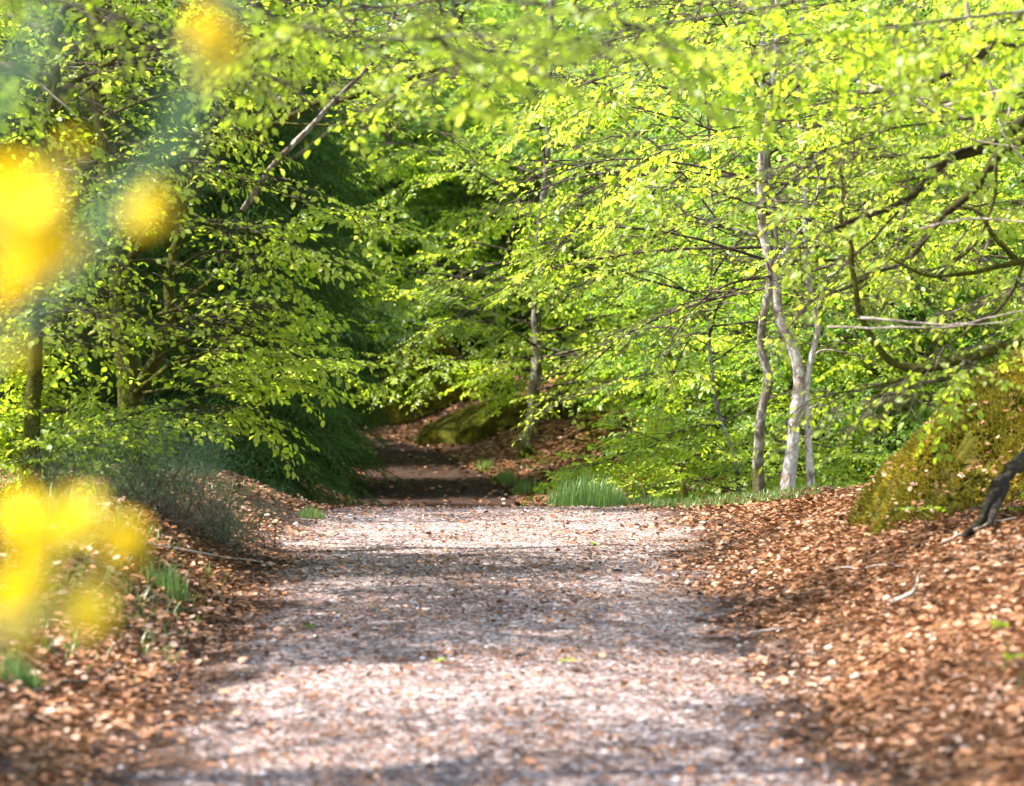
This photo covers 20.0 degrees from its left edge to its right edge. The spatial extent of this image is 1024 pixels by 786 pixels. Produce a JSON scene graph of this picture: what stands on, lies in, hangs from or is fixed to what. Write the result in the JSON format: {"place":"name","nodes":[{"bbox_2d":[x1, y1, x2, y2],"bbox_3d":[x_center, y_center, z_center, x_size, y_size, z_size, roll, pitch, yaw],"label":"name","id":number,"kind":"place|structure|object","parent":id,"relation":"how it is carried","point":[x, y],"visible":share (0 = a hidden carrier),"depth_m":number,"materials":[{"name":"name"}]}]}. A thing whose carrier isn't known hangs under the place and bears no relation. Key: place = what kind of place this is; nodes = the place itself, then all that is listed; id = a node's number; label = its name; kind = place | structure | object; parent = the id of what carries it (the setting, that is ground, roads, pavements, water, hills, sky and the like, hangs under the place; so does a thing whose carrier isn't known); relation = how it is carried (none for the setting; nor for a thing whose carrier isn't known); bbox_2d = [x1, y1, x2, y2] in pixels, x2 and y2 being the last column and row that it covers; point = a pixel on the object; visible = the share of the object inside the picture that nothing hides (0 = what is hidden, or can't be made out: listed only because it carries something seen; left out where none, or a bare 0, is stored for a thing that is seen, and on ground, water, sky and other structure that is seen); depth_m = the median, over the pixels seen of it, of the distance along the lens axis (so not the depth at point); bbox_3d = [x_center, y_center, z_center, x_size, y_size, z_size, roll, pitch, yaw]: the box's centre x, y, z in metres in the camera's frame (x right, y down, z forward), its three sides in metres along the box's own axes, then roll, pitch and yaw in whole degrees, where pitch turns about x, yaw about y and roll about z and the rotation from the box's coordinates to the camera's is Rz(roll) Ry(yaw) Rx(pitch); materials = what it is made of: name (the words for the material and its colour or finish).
{"place":"outdoors","nodes":[
{"label":"outdoors","id":0,"kind":"place"},
{"bbox_2d":[53,437,935,785],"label":"path","id":1,"kind":"structure","parent":0,"point":[403,469],"depth_m":12.84,"materials":[{"name":"gravel"}]},
{"bbox_2d":[0,0,267,653],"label":"gorse bush","id":2,"kind":"object","parent":1,"relation":"on","point":[26,216],"visible":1,"depth_m":2.10,"materials":[{"name":"yellow plant"}]},
{"bbox_2d":[296,505,326,518],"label":"grass tuft","id":3,"kind":"object","parent":1,"relation":"on","point":[305,515],"visible":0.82,"depth_m":21.97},
{"bbox_2d":[490,466,517,485],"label":"grass tuft","id":4,"kind":"object","parent":1,"relation":"on","point":[501,477],"visible":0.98,"depth_m":34.13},
{"bbox_2d":[0,459,1023,785],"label":"fallen leaves","id":5,"kind":"object","parent":1,"relation":"on","point":[808,501],"visible":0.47,"depth_m":13.56,"materials":[{"name":"plant"}]},
{"bbox_2d":[0,644,46,692],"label":"grass tuft","id":6,"kind":"object","parent":5,"relation":"on","point":[19,670],"visible":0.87,"depth_m":11.18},
{"bbox_2d":[21,659,121,698],"bbox_3d":[-1.744,1.153,11.637,0.030,0.054,1.487,0,0,7],"label":"stick","id":7,"kind":"object","parent":5,"relation":"on","point":[38,690],"visible":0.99,"depth_m":11.50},
{"bbox_2d":[102,505,151,562],"bbox_3d":[-2.054,0.747,15.406,0.269,0.354,0.410,0,0,13],"label":"grass tuft","id":8,"kind":"object","parent":5,"relation":"on","point":[110,538],"visible":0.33,"depth_m":15.39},
{"bbox_2d":[146,556,198,605],"bbox_3d":[-1.767,0.976,14.989,0.278,0.277,0.244,0,0,-43],"label":"grass tuft","id":9,"kind":"object","parent":5,"relation":"on","point":[173,586],"visible":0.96,"depth_m":14.97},
{"bbox_2d":[147,542,275,563],"bbox_3d":[-1.807,0.933,16.954,0.146,0.244,1.932,0,0,17],"label":"stick","id":10,"kind":"object","parent":5,"relation":"on","point":[188,550],"visible":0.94,"depth_m":16.81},
{"bbox_2d":[834,563,905,569],"bbox_3d":[1.868,0.915,15.272,0.032,0.094,0.942,0,0,-16],"label":"stick","id":11,"kind":"object","parent":5,"relation":"on","point":[866,567],"visible":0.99,"depth_m":15.25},
{"bbox_2d":[889,575,919,604],"bbox_3d":[1.887,0.939,13.884,0.125,0.120,0.552,0,0,14],"label":"stick","id":12,"kind":"object","parent":5,"relation":"on","point":[905,596],"visible":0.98,"depth_m":13.65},
{"bbox_2d":[989,620,1007,673],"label":"seedling","id":13,"kind":"object","parent":5,"relation":"on","point":[996,623],"visible":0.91,"depth_m":10.72,"materials":[{"name":"green plant"}]},
{"bbox_2d":[1004,653,1023,688],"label":"seedling","id":14,"kind":"object","parent":5,"relation":"on","point":[1009,657],"visible":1,"depth_m":10.32,"materials":[{"name":"green plant"}]},
{"bbox_2d":[0,501,1023,785],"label":"leaf crumbs","id":15,"kind":"object","parent":1,"relation":"on","point":[552,733],"visible":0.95,"depth_m":12.61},
{"bbox_2d":[744,628,783,636],"bbox_3d":[1.217,1.156,14.032,0.196,0.046,0.025,0,0,0],"label":"stick","id":16,"kind":"object","parent":1,"relation":"on","point":[759,631],"visible":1,"depth_m":14.03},
{"bbox_2d":[771,587,851,602],"bbox_3d":[1.580,1.042,15.025,0.051,0.122,0.589,0,0,-44],"label":"stick","id":17,"kind":"object","parent":1,"relation":"on","point":[812,592],"visible":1,"depth_m":15.08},
{"bbox_2d":[0,236,1023,785],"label":"ground","id":18,"kind":"structure","parent":0,"point":[924,752],"depth_m":13.14,"materials":[{"name":"soil"}]},
{"bbox_2d":[0,480,100,514],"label":"grass tuft","id":19,"kind":"object","parent":18,"relation":"on","point":[50,507],"visible":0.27,"depth_m":16.20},
{"bbox_2d":[0,0,146,458],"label":"spruce tree","id":20,"kind":"object","parent":18,"relation":"on","point":[22,154],"visible":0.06,"depth_m":26.76,"materials":[{"name":"green plant"}]},
{"bbox_2d":[0,396,165,509],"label":"gorse shrub","id":21,"kind":"object","parent":18,"relation":"on","point":[55,482],"visible":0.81,"depth_m":17.11,"materials":[{"name":"plant"}]},
{"bbox_2d":[27,13,173,395],"bbox_3d":[-4.780,-4.925,36.969,3.637,12.015,3.889,0,0,39],"label":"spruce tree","id":22,"kind":"object","parent":18,"relation":"on","point":[89,157],"depth_m":36.37,"materials":[{"name":"green plant"}]},
{"bbox_2d":[0,369,203,497],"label":"beech seedling","id":23,"kind":"object","parent":18,"relation":"on","point":[43,443],"visible":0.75,"depth_m":17.41,"materials":[{"name":"green plant"}]},
{"bbox_2d":[5,0,269,466],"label":"spruce tree","id":24,"kind":"object","parent":18,"relation":"on","point":[91,142],"visible":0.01,"depth_m":29.96,"materials":[{"name":"green plant"}]},
{"bbox_2d":[0,0,309,494],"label":"beech tree","id":25,"kind":"object","parent":18,"relation":"on","point":[34,368],"visible":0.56,"depth_m":16.92,"materials":[{"name":"green plant"}]},
{"bbox_2d":[71,381,267,551],"bbox_3d":[-2.081,0.499,17.396,1.358,1.173,1.009,0,0,0],"label":"gorse shrub","id":26,"kind":"object","parent":18,"relation":"on","point":[169,475],"visible":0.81,"depth_m":17.33,"materials":[{"name":"plant"}]},
{"bbox_2d":[26,18,375,190],"bbox_3d":[-4.966,-5.478,38.667,7.144,11.941,7.391,0,0,-33],"label":"beech tree","id":27,"kind":"object","parent":18,"relation":"on","point":[358,183],"visible":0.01,"depth_m":37.44,"materials":[{"name":"green plant"}]},
{"bbox_2d":[55,0,385,507],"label":"spruce tree","id":28,"kind":"object","parent":18,"relation":"on","point":[255,211],"visible":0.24,"depth_m":26.84,"materials":[{"name":"green plant"}]},
{"bbox_2d":[166,448,311,561],"bbox_3d":[-1.778,0.774,17.968,1.143,0.988,0.899,0,0,0],"label":"gorse shrub","id":29,"kind":"object","parent":18,"relation":"on","point":[229,523],"visible":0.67,"depth_m":17.94,"materials":[{"name":"plant"}]},
{"bbox_2d":[0,0,533,187],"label":"beech tree","id":30,"kind":"object","parent":18,"relation":"on","point":[42,111],"visible":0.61,"depth_m":15.17,"materials":[{"name":"green plant"}]},
{"bbox_2d":[0,0,600,486],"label":"beech tree","id":31,"kind":"object","parent":18,"relation":"on","point":[134,380],"visible":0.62,"depth_m":17.79,"materials":[{"name":"green plant"}]},
{"bbox_2d":[193,0,412,493],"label":"spruce tree","id":32,"kind":"object","parent":18,"relation":"on","point":[342,197],"visible":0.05,"depth_m":33.36,"materials":[{"name":"green plant"}]},
{"bbox_2d":[0,0,686,203],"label":"beech tree","id":33,"kind":"object","parent":18,"relation":"on","point":[117,92],"visible":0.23,"depth_m":23.73,"materials":[{"name":"green plant"}]},
{"bbox_2d":[286,0,420,232],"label":"beech tree","id":34,"kind":"object","parent":18,"relation":"on","point":[369,138],"visible":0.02,"depth_m":45.94,"materials":[{"name":"green plant"}]},
{"bbox_2d":[320,369,395,428],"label":"mossy hummock","id":35,"kind":"object","parent":18,"relation":"on","point":[370,392],"visible":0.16,"depth_m":41.35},
{"bbox_2d":[310,135,417,362],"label":"beech tree","id":36,"kind":"object","parent":18,"relation":"on","point":[368,239],"depth_m":45.67,"materials":[{"name":"green plant"}]},
{"bbox_2d":[253,63,478,332],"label":"beech tree","id":37,"kind":"object","parent":18,"relation":"on","point":[429,218],"depth_m":48.76,"materials":[{"name":"green plant"}]},
{"bbox_2d":[333,0,408,169],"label":"beech tree","id":38,"kind":"object","parent":18,"relation":"on","point":[362,53],"depth_m":64.00,"materials":[{"name":"green plant"}]},
{"bbox_2d":[316,0,445,355],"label":"beech tree","id":39,"kind":"object","parent":18,"relation":"on","point":[381,3],"visible":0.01,"depth_m":47.66,"materials":[{"name":"green plant"}]},
{"bbox_2d":[317,278,459,375],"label":"evergreen shrub","id":40,"kind":"object","parent":18,"relation":"on","point":[387,338],"visible":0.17,"depth_m":43.91,"materials":[{"name":"green plant"}]},
{"bbox_2d":[0,0,794,169],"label":"beech tree","id":41,"kind":"object","parent":18,"relation":"on","point":[689,52],"visible":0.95,"depth_m":9.40,"materials":[{"name":"green plant"}]},
{"bbox_2d":[329,238,494,359],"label":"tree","id":42,"kind":"object","parent":18,"relation":"on","point":[405,254],"visible":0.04,"depth_m":46.08,"materials":[{"name":"green plant"}]},
{"bbox_2d":[371,356,469,426],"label":"mossy hummock","id":43,"kind":"object","parent":18,"relation":"on","point":[396,414],"visible":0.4,"depth_m":40.72,"materials":[{"name":"plant"}]},
{"bbox_2d":[299,51,543,381],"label":"beech tree","id":44,"kind":"object","parent":18,"relation":"on","point":[414,213],"visible":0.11,"depth_m":45.81,"materials":[{"name":"green plant"}]},
{"bbox_2d":[392,334,460,369],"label":"mossy hummock","id":45,"kind":"object","parent":18,"relation":"on","point":[449,350],"visible":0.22,"depth_m":43.16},
{"bbox_2d":[0,459,858,685],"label":"grass","id":46,"kind":"structure","parent":18,"relation":"on","point":[691,501],"depth_m":16.22,"materials":[{"name":"plant"}]},
{"bbox_2d":[341,0,517,186],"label":"beech tree","id":47,"kind":"object","parent":18,"relation":"on","point":[393,31],"depth_m":79.73,"materials":[{"name":"green plant"}]},
{"bbox_2d":[367,275,493,354],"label":"evergreen shrub","id":48,"kind":"object","parent":18,"relation":"on","point":[440,314],"visible":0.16,"depth_m":44.99,"materials":[{"name":"green plant"}]},
{"bbox_2d":[347,0,543,210],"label":"beech tree","id":49,"kind":"object","parent":18,"relation":"on","point":[432,44],"visible":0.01,"depth_m":71.89,"materials":[{"name":"green plant"}]},
{"bbox_2d":[412,404,480,445],"bbox_3d":[-0.725,0.476,39.316,1.263,0.645,1.132,0,0,0],"label":"mossy hummock","id":50,"kind":"object","parent":18,"relation":"on","point":[443,430],"visible":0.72,"depth_m":39.05,"materials":[{"name":"plant"}]},
{"bbox_2d":[321,0,591,311],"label":"beech tree","id":51,"kind":"object","parent":18,"relation":"on","point":[412,173],"visible":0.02,"depth_m":51.83,"materials":[{"name":"green plant"}]},
{"bbox_2d":[348,96,574,365],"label":"beech tree","id":52,"kind":"object","parent":18,"relation":"on","point":[412,250],"visible":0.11,"depth_m":46.74,"materials":[{"name":"green plant"}]},
{"bbox_2d":[381,100,578,342],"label":"beech tree","id":53,"kind":"object","parent":18,"relation":"on","point":[479,199],"depth_m":49.59,"materials":[{"name":"green plant"}]},
{"bbox_2d":[448,353,515,402],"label":"mossy hummock","id":54,"kind":"object","parent":18,"relation":"on","point":[460,389],"visible":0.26,"depth_m":40.83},
{"bbox_2d":[452,393,527,444],"bbox_3d":[-0.246,0.400,38.905,1.227,0.810,1.273,0,0,0],"label":"mossy hummock","id":55,"kind":"object","parent":18,"relation":"on","point":[471,430],"visible":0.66,"depth_m":38.53,"materials":[{"name":"plant"}]},
{"bbox_2d":[321,0,689,352],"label":"beech tree","id":56,"kind":"object","parent":18,"relation":"on","point":[455,5],"visible":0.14,"depth_m":45.96,"materials":[{"name":"green plant"}]},
{"bbox_2d":[340,0,673,218],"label":"beech tree","id":57,"kind":"object","parent":18,"relation":"on","point":[469,20],"depth_m":51.84,"materials":[{"name":"green plant"}]},
{"bbox_2d":[390,102,650,367],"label":"beech tree","id":58,"kind":"object","parent":18,"relation":"on","point":[508,197],"visible":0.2,"depth_m":46.24,"materials":[{"name":"green plant"}]},
{"bbox_2d":[361,0,689,252],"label":"beech tree","id":59,"kind":"object","parent":18,"relation":"on","point":[533,60],"visible":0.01,"depth_m":61.06,"materials":[{"name":"green plant"}]},
{"bbox_2d":[509,476,543,495],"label":"grass tuft","id":60,"kind":"object","parent":18,"relation":"on","point":[523,486],"visible":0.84,"depth_m":33.10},
{"bbox_2d":[392,0,679,302],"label":"beech tree","id":61,"kind":"object","parent":18,"relation":"on","point":[504,6],"depth_m":53.62,"materials":[{"name":"green plant"}]},
{"bbox_2d":[308,0,789,460],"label":"beech tree","id":62,"kind":"object","parent":18,"relation":"on","point":[537,348],"visible":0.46,"depth_m":35.66,"materials":[{"name":"green plant"}]},
{"bbox_2d":[516,387,606,424],"bbox_3d":[0.678,0.207,38.406,1.256,0.600,1.253,0,0,0],"label":"mossy hummock","id":63,"kind":"object","parent":18,"relation":"on","point":[561,413],"visible":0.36,"depth_m":37.98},
{"bbox_2d":[427,52,698,365],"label":"beech tree","id":64,"kind":"object","parent":18,"relation":"on","point":[532,196],"visible":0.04,"depth_m":46.64,"materials":[{"name":"green plant"}]},
{"bbox_2d":[546,390,599,418],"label":"beech seedling","id":65,"kind":"object","parent":18,"relation":"on","point":[583,402],"visible":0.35,"depth_m":37.48,"materials":[{"name":"green plant"}]},
{"bbox_2d":[249,348,899,507],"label":"fallen leaves","id":66,"kind":"object","parent":18,"relation":"on","point":[499,461],"visible":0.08,"depth_m":35.91,"materials":[{"name":"plant"}]},
{"bbox_2d":[474,455,495,471],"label":"grass tuft","id":67,"kind":"object","parent":66,"relation":"on","point":[485,464],"visible":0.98,"depth_m":35.71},
{"bbox_2d":[519,443,587,481],"bbox_3d":[0.494,0.851,33.563,0.839,0.531,0.658,0,0,0],"label":"beech seedling","id":68,"kind":"object","parent":66,"relation":"on","point":[549,462],"visible":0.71,"depth_m":33.59,"materials":[{"name":"green plant"}]},
{"bbox_2d":[547,369,620,395],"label":"mossy hummock","id":69,"kind":"object","parent":18,"relation":"on","point":[567,379],"visible":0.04,"depth_m":40.37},
{"bbox_2d":[543,472,631,506],"bbox_3d":[0.644,0.843,24.917,0.784,0.355,0.778,0,0,0],"label":"grass tuft","id":70,"kind":"object","parent":18,"relation":"on","point":[580,495],"visible":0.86,"depth_m":24.75,"materials":[{"name":"plant"}]},
{"bbox_2d":[184,0,1023,179],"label":"beech tree","id":71,"kind":"object","parent":18,"relation":"on","point":[921,58],"visible":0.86,"depth_m":12.87,"materials":[{"name":"green plant"}]},
{"bbox_2d":[520,112,695,347],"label":"beech tree","id":72,"kind":"object","parent":18,"relation":"on","point":[589,234],"depth_m":50.11,"materials":[{"name":"green plant"}]},
{"bbox_2d":[577,394,647,435],"bbox_3d":[1.167,0.260,35.913,0.868,0.642,0.895,0,0,-29],"label":"beech seedling","id":73,"kind":"object","parent":18,"relation":"on","point":[611,430],"visible":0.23,"depth_m":35.93,"materials":[{"name":"green plant"}]},
{"bbox_2d":[395,0,833,362],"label":"beech tree","id":74,"kind":"object","parent":18,"relation":"on","point":[513,158],"visible":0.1,"depth_m":44.88,"materials":[{"name":"green plant"}]},
{"bbox_2d":[528,122,736,369],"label":"beech tree","id":75,"kind":"object","parent":18,"relation":"on","point":[576,242],"visible":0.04,"depth_m":45.78,"materials":[{"name":"green plant"}]},
{"bbox_2d":[625,492,665,506],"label":"grass tuft","id":76,"kind":"object","parent":18,"relation":"on","point":[632,500],"visible":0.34,"depth_m":25.14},
{"bbox_2d":[601,389,690,412],"bbox_3d":[1.713,0.149,37.504,1.235,0.522,1.072,0,0,0],"label":"mossy hummock","id":77,"kind":"object","parent":18,"relation":"on","point":[647,401],"visible":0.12,"depth_m":37.19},
{"bbox_2d":[606,475,687,499],"bbox_3d":[1.268,0.942,26.406,0.701,0.380,0.852,0,0,24],"label":"beech seedling","id":78,"kind":"object","parent":18,"relation":"on","point":[656,492],"visible":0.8,"depth_m":26.38,"materials":[{"name":"green plant"}]},
{"bbox_2d":[384,0,941,505],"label":"young beech","id":79,"kind":"object","parent":18,"relation":"on","point":[650,442],"visible":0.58,"depth_m":28.07,"materials":[{"name":"green plant"}]},
{"bbox_2d":[679,481,687,500],"bbox_3d":[1.490,0.895,25.200,0.082,0.257,0.073,0,0,0],"label":"post","id":80,"kind":"object","parent":18,"relation":"on","point":[683,491],"visible":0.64,"depth_m":25.18,"materials":[{"name":"brown wood"}]},
{"bbox_2d":[441,0,958,328],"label":"beech tree","id":81,"kind":"object","parent":18,"relation":"on","point":[663,14],"visible":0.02,"depth_m":49.44,"materials":[{"name":"green plant"}]},
{"bbox_2d":[411,0,1023,493],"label":"beech tree","id":82,"kind":"object","parent":18,"relation":"on","point":[761,412],"visible":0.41,"depth_m":25.21,"materials":[{"name":"green plant"}]},
{"bbox_2d":[422,0,1023,490],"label":"beech tree","id":83,"kind":"object","parent":18,"relation":"on","point":[792,454],"visible":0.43,"depth_m":24.61,"materials":[{"name":"green plant"}]},
{"bbox_2d":[573,49,883,391],"bbox_3d":[3.487,-1.902,40.035,5.471,5.976,4.995,0,0,43],"label":"beech tree","id":84,"kind":"object","parent":18,"relation":"on","point":[680,181],"visible":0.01,"depth_m":39.94,"materials":[{"name":"green plant"}]},
{"bbox_2d":[491,0,976,243],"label":"beech tree","id":85,"kind":"object","parent":18,"relation":"on","point":[594,90],"visible":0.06,"depth_m":42.60,"materials":[{"name":"green plant"}]},
{"bbox_2d":[576,79,898,463],"bbox_3d":[3.064,-1.234,35.947,4.435,5.305,4.857,0,0,15],"label":"beech tree","id":86,"kind":"object","parent":18,"relation":"on","point":[652,311],"visible":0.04,"depth_m":35.79,"materials":[{"name":"green plant"}]},
{"bbox_2d":[493,0,1023,311],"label":"beech tree","id":87,"kind":"object","parent":18,"relation":"on","point":[636,187],"visible":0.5,"depth_m":20.07,"materials":[{"name":"green plant"}]},
{"bbox_2d":[557,60,980,498],"bbox_3d":[2.984,-0.766,31.761,4.974,5.950,5.447,0,0,0],"label":"beech tree","id":88,"kind":"object","parent":18,"relation":"on","point":[633,364],"visible":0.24,"depth_m":31.66,"materials":[{"name":"green plant"}]},
{"bbox_2d":[520,0,1023,486],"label":"beech tree","id":89,"kind":"object","parent":18,"relation":"on","point":[810,476],"visible":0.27,"depth_m":25.19,"materials":[{"name":"green plant"}]},
{"bbox_2d":[527,1,1022,378],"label":"beech tree","id":90,"kind":"object","parent":18,"relation":"on","point":[562,346],"visible":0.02,"depth_m":40.17,"materials":[{"name":"green plant"}]},
{"bbox_2d":[578,0,1001,298],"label":"beech tree","id":91,"kind":"object","parent":18,"relation":"on","point":[733,161],"visible":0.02,"depth_m":45.26,"materials":[{"name":"green plant"}]},
{"bbox_2d":[610,85,985,476],"bbox_3d":[3.732,-0.983,34.682,5.147,5.623,4.700,0,0,-3],"label":"beech tree","id":92,"kind":"object","parent":18,"relation":"on","point":[723,279],"visible":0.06,"depth_m":34.34,"materials":[{"name":"green plant"}]},
{"bbox_2d":[619,0,1023,473],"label":"beech tree","id":93,"kind":"object","parent":18,"relation":"on","point":[1005,134],"visible":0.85,"depth_m":15.23,"materials":[{"name":"green plant"}]},
{"bbox_2d":[640,0,1023,482],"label":"beech tree","id":94,"kind":"object","parent":18,"relation":"on","point":[925,14],"visible":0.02,"depth_m":33.31,"materials":[{"name":"green plant"}]},
{"bbox_2d":[684,0,1014,431],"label":"beech tree","id":95,"kind":"object","parent":18,"relation":"on","point":[790,39],"visible":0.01,"depth_m":36.56,"materials":[{"name":"green plant"}]},
{"bbox_2d":[678,0,1023,499],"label":"beech tree","id":96,"kind":"object","parent":18,"relation":"on","point":[902,439],"visible":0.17,"depth_m":29.41,"materials":[{"name":"green plant"}]},
{"bbox_2d":[776,77,1023,478],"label":"beech tree","id":97,"kind":"object","parent":18,"relation":"on","point":[993,244],"visible":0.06,"depth_m":32.26,"materials":[{"name":"green plant"}]},
{"bbox_2d":[828,0,1023,487],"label":"beech tree","id":98,"kind":"object","parent":18,"relation":"on","point":[1009,315],"visible":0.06,"depth_m":30.12,"materials":[{"name":"green plant"}]},
{"bbox_2d":[842,346,1023,537],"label":"mossy mound","id":99,"kind":"object","parent":18,"relation":"on","point":[986,449],"visible":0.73,"depth_m":16.54,"materials":[{"name":"plant"}]},
{"bbox_2d":[897,58,1023,448],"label":"beech tree","id":100,"kind":"object","parent":18,"relation":"on","point":[997,337],"visible":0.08,"depth_m":28.95,"materials":[{"name":"green plant"}]},
{"bbox_2d":[898,504,1023,520],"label":"stick","id":101,"kind":"object","parent":18,"relation":"on","point":[945,508],"visible":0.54,"depth_m":15.60,"materials":[{"name":"plant"}]},
{"bbox_2d":[941,517,1016,543],"bbox_3d":[2.435,0.715,15.081,0.462,0.134,0.041,0,0,-23],"label":"stick","id":102,"kind":"object","parent":18,"relation":"on","point":[959,534],"visible":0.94,"depth_m":15.05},
{"bbox_2d":[961,448,1023,537],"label":"root","id":103,"kind":"object","parent":18,"relation":"on","point":[997,492],"visible":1,"depth_m":15.30,"materials":[{"name":"grey plant"}]},
{"bbox_2d":[1010,486,1023,510],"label":"beech seedling","id":104,"kind":"object","parent":18,"relation":"on","point":[1021,492],"visible":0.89,"depth_m":15.58,"materials":[{"name":"green plant"}]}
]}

